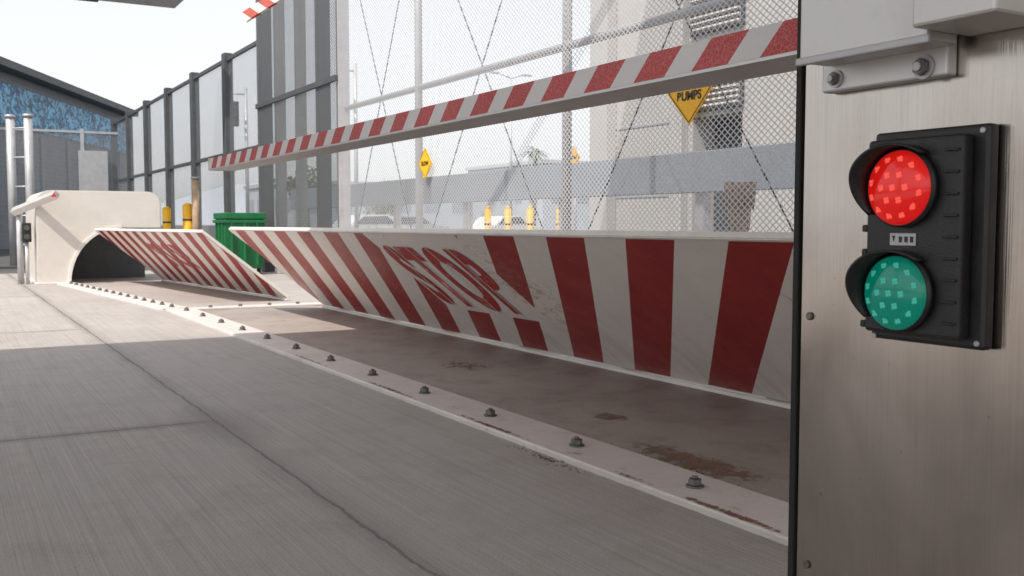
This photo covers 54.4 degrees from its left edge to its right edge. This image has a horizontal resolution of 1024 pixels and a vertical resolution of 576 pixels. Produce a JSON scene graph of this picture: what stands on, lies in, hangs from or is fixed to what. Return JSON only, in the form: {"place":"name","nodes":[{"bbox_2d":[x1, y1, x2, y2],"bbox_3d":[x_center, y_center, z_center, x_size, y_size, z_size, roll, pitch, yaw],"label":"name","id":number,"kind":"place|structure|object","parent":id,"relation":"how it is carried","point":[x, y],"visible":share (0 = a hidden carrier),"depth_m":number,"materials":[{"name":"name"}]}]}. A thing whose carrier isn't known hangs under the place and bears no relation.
{"place":"outdoors","nodes":[
{"label":"outdoors","id":0,"kind":"place"},
{"bbox_2d":[0,56,138,248],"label":"warehouse","id":1,"kind":"structure","parent":0,"point":[48,102],"depth_m":45.09,"materials":[{"name":"paint"}]},
{"bbox_2d":[0,225,276,273],"bbox_3d":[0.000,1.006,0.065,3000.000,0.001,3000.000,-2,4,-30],"label":"ground","id":2,"kind":"structure","parent":0,"point":[6,267],"depth_m":26.80,"materials":[{"name":"concrete"}]},
{"bbox_2d":[4,114,34,264],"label":"gate posts","id":3,"kind":"object","parent":2,"relation":"on","point":[28,156],"visible":0.85,"depth_m":23.94,"materials":[{"name":"metal"}]},
{"bbox_2d":[0,127,118,248],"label":"fence","id":4,"kind":"object","parent":2,"relation":"on","point":[93,171],"visible":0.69,"depth_m":36.59,"materials":[{"name":"grey"}]},
{"bbox_2d":[80,0,182,7],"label":"canopy","id":5,"kind":"object","parent":2,"relation":"on","point":[167,3],"visible":1,"depth_m":22.42,"materials":[{"name":"metal"}]},
{"bbox_2d":[162,206,170,228],"bbox_3d":[-8.293,-1.249,23.933,0.206,1.420,0.206,-2,4,-30],"label":"bollard","id":6,"kind":"object","parent":2,"relation":"on","point":[166,216],"visible":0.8,"depth_m":23.82,"materials":[{"name":"yellow metal"}]},
{"bbox_2d":[111,40,258,238],"bbox_3d":[-10.333,-3.422,29.839,0.200,5.000,20.290,-2,4,-30],"label":"fence","id":7,"kind":"object","parent":2,"relation":"on","point":[226,63],"visible":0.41,"depth_m":26.38,"materials":[{"name":"grey metal"}]},
{"bbox_2d":[182,203,191,229],"bbox_3d":[-7.803,-1.292,23.982,0.247,1.500,0.247,-2,4,-30],"label":"bollard","id":8,"kind":"object","parent":2,"relation":"on","point":[187,215],"visible":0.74,"depth_m":23.86,"materials":[{"name":"yellow metal"}]},
{"bbox_2d":[191,177,199,229],"bbox_3d":[-7.574,-1.595,23.864,0.220,2.120,0.220,-2,4,-30],"label":"bollard","id":9,"kind":"object","parent":2,"relation":"on","point":[195,206],"visible":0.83,"depth_m":23.77,"materials":[{"name":"metal"}]},
{"bbox_2d":[233,87,249,212],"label":"traffic light","id":10,"kind":"object","parent":2,"relation":"on","point":[235,107],"visible":0.27,"depth_m":44.62,"materials":[{"name":"metal"}]},
{"bbox_2d":[349,63,358,227],"bbox_3d":[-6.482,-5.263,39.761,0.790,7.400,0.506,-2,4,-30],"label":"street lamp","id":11,"kind":"object","parent":2,"relation":"on","point":[355,81],"visible":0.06,"depth_m":39.93,"materials":[{"name":"metal"}]},
{"bbox_2d":[332,215,415,228],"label":"parked car","id":12,"kind":"object","parent":2,"relation":"on","point":[375,217],"visible":0.06,"depth_m":43.92,"materials":[{"name":"paint"}]},
{"bbox_2d":[363,180,404,215],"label":"tree","id":13,"kind":"object","parent":2,"relation":"on","point":[382,210],"visible":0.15,"depth_m":67.33,"materials":[{"name":"green plant"}]},
{"bbox_2d":[389,216,450,228],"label":"parked car","id":14,"kind":"object","parent":2,"relation":"on","point":[415,222],"visible":0.03,"depth_m":49.28,"materials":[{"name":"paint"}]},
{"bbox_2d":[484,206,490,228],"bbox_3d":[-0.486,-0.967,20.021,0.144,1.360,0.144,-2,4,-30],"label":"bollard","id":15,"kind":"object","parent":2,"relation":"on","point":[485,210],"visible":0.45,"depth_m":19.94,"materials":[{"name":"yellow metal"}]},
{"bbox_2d":[473,216,541,229],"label":"parked car","id":16,"kind":"object","parent":2,"relation":"on","point":[523,222],"visible":0.05,"depth_m":50.88,"materials":[{"name":"paint"}]},
{"bbox_2d":[504,206,510,229],"bbox_3d":[-0.083,-0.967,20.023,0.144,1.360,0.144,-2,4,-30],"label":"bollard","id":17,"kind":"object","parent":2,"relation":"on","point":[507,218],"visible":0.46,"depth_m":19.94,"materials":[{"name":"yellow metal"}]},
{"bbox_2d":[489,71,530,214],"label":"street lamp","id":18,"kind":"object","parent":2,"relation":"on","point":[510,122],"visible":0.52,"depth_m":75.54,"materials":[{"name":"metal"}]},
{"bbox_2d":[468,163,588,229],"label":"walls","id":19,"kind":"structure","parent":2,"relation":"on","point":[572,216],"depth_m":100.76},
{"bbox_2d":[577,197,588,202],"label":"window","id":20,"kind":"structure","parent":19,"relation":"attached to","point":[580,199],"depth_m":100.81,"materials":[{"name":"grey glass"}]},
{"bbox_2d":[527,206,533,229],"bbox_3d":[0.363,-0.969,20.050,0.144,1.360,0.144,-2,4,-30],"label":"bollard","id":21,"kind":"object","parent":2,"relation":"on","point":[528,214],"visible":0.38,"depth_m":19.97,"materials":[{"name":"yellow metal"}]},
{"bbox_2d":[519,146,550,225],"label":"palm tree","id":22,"kind":"object","parent":2,"relation":"on","point":[533,154],"visible":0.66,"depth_m":76.66,"materials":[{"name":"green plant"}]},
{"bbox_2d":[291,142,794,230],"bbox_3d":[-0.053,-1.023,16.681,0.220,1.900,23.000,-2,4,-30],"label":"guard rail","id":23,"kind":"object","parent":2,"relation":"on","point":[764,167],"visible":0.36,"depth_m":13.93,"materials":[{"name":"metal"}]},
{"bbox_2d":[572,146,579,229],"bbox_3d":[1.044,-1.218,16.609,0.069,2.300,0.400,-2,4,-30],"label":"warning sign","id":24,"kind":"object","parent":2,"relation":"on","point":[576,155],"visible":0.27,"depth_m":16.56,"materials":[{"name":"yellow metal"}]},
{"bbox_2d":[589,0,616,230],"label":"pilaster","id":25,"kind":"object","parent":2,"relation":"on","point":[603,114],"visible":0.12,"depth_m":23.53,"materials":[{"name":"beige concrete"}]},
{"bbox_2d":[616,0,714,230],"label":"wall","id":26,"kind":"structure","parent":2,"relation":"on","point":[655,127],"depth_m":22.48,"materials":[{"name":"beige concrete"}]},
{"bbox_2d":[616,122,668,130],"bbox_3d":[3.017,-3.671,22.568,0.013,0.030,2.200,-2,4,-30],"label":"joint","id":27,"kind":"object","parent":26,"relation":"attached to","point":[644,126],"visible":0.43,"depth_m":22.57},
{"bbox_2d":[616,195,668,198],"bbox_3d":[3.017,-2.074,22.671,0.013,0.030,2.200,-2,4,-30],"label":"joint","id":28,"kind":"object","parent":26,"relation":"attached to","point":[642,196],"visible":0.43,"depth_m":22.71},
{"bbox_2d":[669,0,689,230],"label":"pilaster","id":29,"kind":"object","parent":26,"relation":"attached to","point":[680,131],"visible":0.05,"depth_m":21.32,"materials":[{"name":"beige concrete"}]},
{"bbox_2d":[690,0,745,36],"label":"louver frame","id":30,"kind":"object","parent":26,"relation":"attached to","point":[720,28],"visible":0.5,"depth_m":20.25,"materials":[{"name":"paint"}]},
{"bbox_2d":[690,11,740,27],"bbox_3d":[4.146,-5.473,20.329,0.094,0.082,1.480,-2,4,-30],"label":"slat","id":31,"kind":"object","parent":30,"relation":"attached to","point":[716,20],"visible":0.64,"depth_m":20.28,"materials":[{"name":"grey metal"}]},
{"bbox_2d":[690,18,740,32],"bbox_3d":[4.146,-5.351,20.337,0.094,0.082,1.480,-2,4,-30],"label":"slat","id":32,"kind":"object","parent":30,"relation":"attached to","point":[717,26],"visible":0.64,"depth_m":20.29,"materials":[{"name":"grey metal"}]},
{"bbox_2d":[690,5,740,21],"bbox_3d":[4.146,-5.594,20.321,0.094,0.082,1.480,-2,4,-30],"label":"slat","id":33,"kind":"object","parent":30,"relation":"attached to","point":[717,13],"visible":0.5,"depth_m":20.24,"materials":[{"name":"grey metal"}]},
{"bbox_2d":[694,24,743,118],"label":"wall over door","id":34,"kind":"structure","parent":26,"relation":"attached to","point":[725,110],"depth_m":20.50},
{"bbox_2d":[698,80,743,111],"bbox_3d":[4.190,-4.096,20.442,0.060,0.850,1.600,-2,4,-30],"label":"louver frame","id":35,"kind":"object","parent":34,"relation":"attached to","point":[740,98],"visible":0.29,"depth_m":20.01,"materials":[{"name":"paint"}]},
{"bbox_2d":[700,99,739,108],"bbox_3d":[4.146,-3.755,20.439,0.094,0.082,1.480,-2,4,-30],"label":"slat","id":36,"kind":"object","parent":35,"relation":"attached to","point":[719,104],"visible":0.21,"depth_m":20.26,"materials":[{"name":"grey metal"}]},
{"bbox_2d":[704,94,739,103],"bbox_3d":[4.146,-3.862,20.433,0.094,0.082,1.480,-2,4,-30],"label":"slat","id":37,"kind":"object","parent":35,"relation":"attached to","point":[719,98],"visible":0.36,"depth_m":20.21,"materials":[{"name":"grey metal"}]},
{"bbox_2d":[706,88,739,97],"bbox_3d":[4.146,-3.969,20.426,0.094,0.082,1.480,-2,4,-30],"label":"slat","id":38,"kind":"object","parent":35,"relation":"attached to","point":[725,91],"visible":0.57,"depth_m":20.10,"materials":[{"name":"grey metal"}]},
{"bbox_2d":[710,83,739,91],"bbox_3d":[4.146,-4.075,20.419,0.094,0.082,1.480,-2,4,-30],"label":"slat","id":39,"kind":"object","parent":35,"relation":"attached to","point":[727,87],"visible":0.29,"depth_m":20.05,"materials":[{"name":"grey metal"}]},
{"bbox_2d":[713,116,742,231],"bbox_3d":[4.766,-1.971,20.912,0.050,3.250,1.500,-2,4,-30],"label":"door recess","id":40,"kind":"object","parent":26,"relation":"attached to","point":[730,145],"depth_m":21.26,"materials":[{"name":"paint"}]},
{"bbox_2d":[723,181,756,231],"bbox_3d":[2.308,-0.365,10.101,0.328,1.432,0.355,-2,4,-30],"label":"trash can","id":41,"kind":"object","parent":2,"relation":"on","point":[741,207],"visible":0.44,"depth_m":9.98,"materials":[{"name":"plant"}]},
{"bbox_2d":[742,0,797,231],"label":"wall","id":42,"kind":"structure","parent":2,"relation":"on","point":[774,133],"depth_m":19.20,"materials":[{"name":"beige concrete"}]},
{"bbox_2d":[160,183,257,224],"bbox_3d":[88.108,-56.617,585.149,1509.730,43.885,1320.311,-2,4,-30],"label":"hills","id":43,"kind":"structure","parent":0,"point":[181,216],"depth_m":913.03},
{"bbox_2d":[0,0,589,202],"label":"sky","id":44,"kind":"structure","parent":0,"point":[125,54],"materials":[{"name":"white"}]},
{"bbox_2d":[274,166,316,227],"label":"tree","id":45,"kind":"object","parent":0,"point":[294,184],"visible":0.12,"depth_m":61.38,"materials":[{"name":"green plant"}]},
{"bbox_2d":[243,180,370,188],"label":"parapet","id":46,"kind":"structure","parent":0,"point":[309,180],"depth_m":92.94,"materials":[{"name":"concrete"}]},
{"bbox_2d":[249,185,487,228],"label":"walls","id":47,"kind":"structure","parent":0,"point":[256,197],"depth_m":97.63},
{"bbox_2d":[401,205,410,212],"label":"window","id":48,"kind":"structure","parent":47,"relation":"attached to","point":[405,209],"depth_m":95.39,"materials":[{"name":"grey glass"}]},
{"bbox_2d":[424,203,438,212],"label":"window","id":49,"kind":"structure","parent":47,"relation":"attached to","point":[431,208],"depth_m":96.75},
{"bbox_2d":[452,203,462,212],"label":"window","id":50,"kind":"structure","parent":47,"relation":"attached to","point":[457,208],"depth_m":98.17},
{"bbox_2d":[0,268,787,575],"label":"concrete pavement","id":51,"kind":"structure","parent":0,"point":[137,440],"depth_m":3.93,"materials":[{"name":"grey concrete"}]},
{"bbox_2d":[21,223,31,283],"bbox_3d":[-8.042,-0.571,16.506,0.140,1.020,0.165,-2,4,-30],"label":"traffic signal","id":52,"kind":"object","parent":51,"relation":"on","point":[26,233],"visible":1,"depth_m":16.47,"materials":[{"name":"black metal"}]},
{"bbox_2d":[10,190,59,283],"bbox_3d":[-7.802,-0.825,16.357,1.048,1.547,0.201,2,4,25],"label":"boom barrier arm","id":53,"kind":"object","parent":51,"relation":"on","point":[18,211],"visible":1,"depth_m":16.49},
{"bbox_2d":[24,190,160,284],"bbox_3d":[-7.555,-0.927,17.843,2.020,1.560,2.500,-2,4,-30],"label":"barrier drive housing","id":54,"kind":"object","parent":51,"relation":"on","point":[68,243],"visible":0.84,"depth_m":16.87,"materials":[{"name":"beige paint"}]},
{"bbox_2d":[57,281,187,310],"bbox_3d":[-5.663,0.064,14.071,0.305,0.066,6.100,-3,4,-35],"label":"anchor strip","id":55,"kind":"object","parent":51,"relation":"on","point":[150,303],"visible":0.99,"depth_m":13.31,"materials":[{"name":"white paint"}]},
{"bbox_2d":[94,228,288,300],"bbox_3d":[-4.824,-0.427,14.945,1.484,0.923,5.500,-3,5,-35],"label":"wedge barrier","id":56,"kind":"object","parent":51,"relation":"on","point":[202,258],"visible":1,"depth_m":14.20,"materials":[{"name":"metal"}]},
{"bbox_2d":[213,213,266,272],"bbox_3d":[-5.437,-0.888,19.881,0.840,1.220,0.960,-2,4,-30],"label":"green dumpster","id":57,"kind":"object","parent":51,"relation":"on","point":[236,245],"visible":0.6,"depth_m":19.49,"materials":[{"name":"paint"}]},
{"bbox_2d":[255,0,350,273],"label":"sliding gate","id":58,"kind":"structure","parent":51,"relation":"on","point":[321,86],"depth_m":18.43,"materials":[{"name":"grey metal"}]},
{"bbox_2d":[166,307,788,545],"bbox_3d":[-0.713,0.576,6.104,0.305,0.066,12.600,-2,4,-30],"label":"anchor strip","id":59,"kind":"object","parent":51,"relation":"on","point":[677,485],"visible":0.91,"depth_m":4.42,"materials":[{"name":"white paint"}]},
{"bbox_2d":[374,383,412,396],"bbox_3d":[-0.696,0.599,5.826,0.040,0.001,1.000,-2,4,-30],"label":"rust stain","id":60,"kind":"object","parent":59,"relation":"on","point":[392,390],"visible":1,"depth_m":5.84,"materials":[{"name":"brown"}]},
{"bbox_2d":[468,418,523,437],"bbox_3d":[-0.096,0.665,4.789,0.040,0.001,0.840,-2,4,-30],"label":"rust stain","id":61,"kind":"object","parent":59,"relation":"on","point":[496,427],"visible":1,"depth_m":4.76,"materials":[{"name":"brown metal"}]},
{"bbox_2d":[686,497,779,531],"bbox_3d":[0.739,0.758,3.346,0.040,0.001,0.520,-2,4,-30],"label":"rust stain","id":62,"kind":"object","parent":59,"relation":"on","point":[731,513],"visible":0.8,"depth_m":3.35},
{"bbox_2d":[188,306,789,502],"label":"barrier pit floor","id":63,"kind":"structure","parent":51,"relation":"on","point":[751,437],"depth_m":5.86,"materials":[{"name":"grey metal"}]},
{"bbox_2d":[193,302,322,309],"bbox_3d":[-3.029,0.206,11.955,1.530,0.046,0.230,-2,4,-30],"label":"cross strip","id":64,"kind":"object","parent":63,"relation":"on","point":[238,306],"visible":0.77,"depth_m":11.89,"materials":[{"name":"white paint"}]},
{"bbox_2d":[439,361,484,370],"bbox_3d":[-0.329,0.543,7.019,0.500,0.001,1.000,-2,4,-30],"label":"rust stain","id":65,"kind":"object","parent":63,"relation":"on","point":[465,365],"visible":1,"depth_m":6.99,"materials":[{"name":"metal"}]},
{"bbox_2d":[229,227,793,408],"bbox_3d":[-0.246,0.023,7.635,1.485,0.962,9.240,-2,4,-30],"label":"wedge barrier","id":66,"kind":"object","parent":63,"relation":"on","point":[711,308],"visible":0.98,"depth_m":5.96,"materials":[{"name":"metal"}]},
{"bbox_2d":[594,413,627,418],"bbox_3d":[0.506,0.664,5.137,0.200,0.001,0.280,-2,4,-30],"label":"rust stain","id":67,"kind":"object","parent":63,"relation":"on","point":[609,416],"visible":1,"depth_m":5.14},
{"bbox_2d":[611,443,737,485],"bbox_3d":[0.717,0.737,4.050,0.128,0.008,1.070,-2,4,-30],"label":"leaf debris","id":68,"kind":"object","parent":63,"relation":"on","point":[687,468],"visible":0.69,"depth_m":4.04,"materials":[{"name":"brown plant"}]},
{"bbox_2d":[635,442,761,480],"bbox_3d":[0.756,0.725,4.186,0.300,0.001,1.000,-2,4,-30],"label":"rust stain","id":69,"kind":"object","parent":63,"relation":"on","point":[691,462],"visible":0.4,"depth_m":4.15,"materials":[{"name":"brown metal"}]},
{"bbox_2d":[495,440,632,492],"bbox_3d":[0.194,0.733,4.162,0.106,0.011,1.036,-2,4,-30],"label":"leaf debris","id":70,"kind":"object","parent":51,"relation":"on","point":[541,457],"visible":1,"depth_m":4.23,"materials":[{"name":"brown plant"}]},
{"bbox_2d":[342,0,797,231],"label":"security fence","id":71,"kind":"object","parent":51,"relation":"on","point":[567,45],"visible":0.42,"depth_m":11.00,"materials":[{"name":"grey metal"}]},
{"bbox_2d":[418,148,431,179],"bbox_3d":[-1.214,-1.734,13.881,0.010,0.450,0.450,-2,4,-30],"label":"warning sign","id":72,"kind":"object","parent":71,"relation":"attached to","point":[425,163],"visible":1,"depth_m":13.87,"materials":[{"name":"yellow metal"}]},
{"bbox_2d":[668,86,712,124],"bbox_3d":[1.601,-1.781,8.992,0.010,0.620,0.620,-2,4,-30],"label":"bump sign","id":73,"kind":"object","parent":71,"relation":"attached to","point":[687,103],"visible":0.57,"depth_m":8.99,"materials":[{"name":"yellow metal"}]},
{"bbox_2d":[787,0,1023,575],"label":"steel cabinet","id":74,"kind":"object","parent":51,"relation":"on","point":[906,458],"visible":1,"depth_m":1.26,"materials":[{"name":"silver metal"}]},
{"bbox_2d":[208,18,797,170],"bbox_3d":[-0.471,-0.611,3.849,0.172,0.075,5.232,-2,4,-30],"label":"boom barrier arm","id":75,"kind":"object","parent":74,"relation":"attached to","point":[765,50],"visible":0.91,"depth_m":2.63},
{"bbox_2d":[796,0,1023,93],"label":"arm mounting bracket","id":76,"kind":"object","parent":74,"relation":"attached to","point":[851,45],"visible":1,"depth_m":1.19,"materials":[{"name":"metal"}]},
{"bbox_2d":[845,123,998,350],"bbox_3d":[0.478,-0.061,1.184,0.084,0.259,0.160,-2,4,-30],"label":"traffic signal","id":77,"kind":"object","parent":74,"relation":"attached to","point":[921,269],"visible":1,"depth_m":1.16,"materials":[{"name":"black plastic"}]},
{"bbox_2d":[465,159,588,170],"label":"parapet","id":78,"kind":"structure","parent":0,"point":[515,164],"depth_m":103.71,"materials":[{"name":"concrete"}]},
{"bbox_3d":[-1.256,-1.700,-0.836,14.200,5.500,14.000,-2,4,-30],"label":"canopy","id":79,"kind":"object","parent":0,"visible":0},
{"bbox_2d":[242,0,281,22],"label":"clearance bar","id":80,"kind":"object","parent":79,"relation":"attached to","point":[255,10],"visible":1,"depth_m":11.76,"materials":[{"name":"metal"}]}
]}

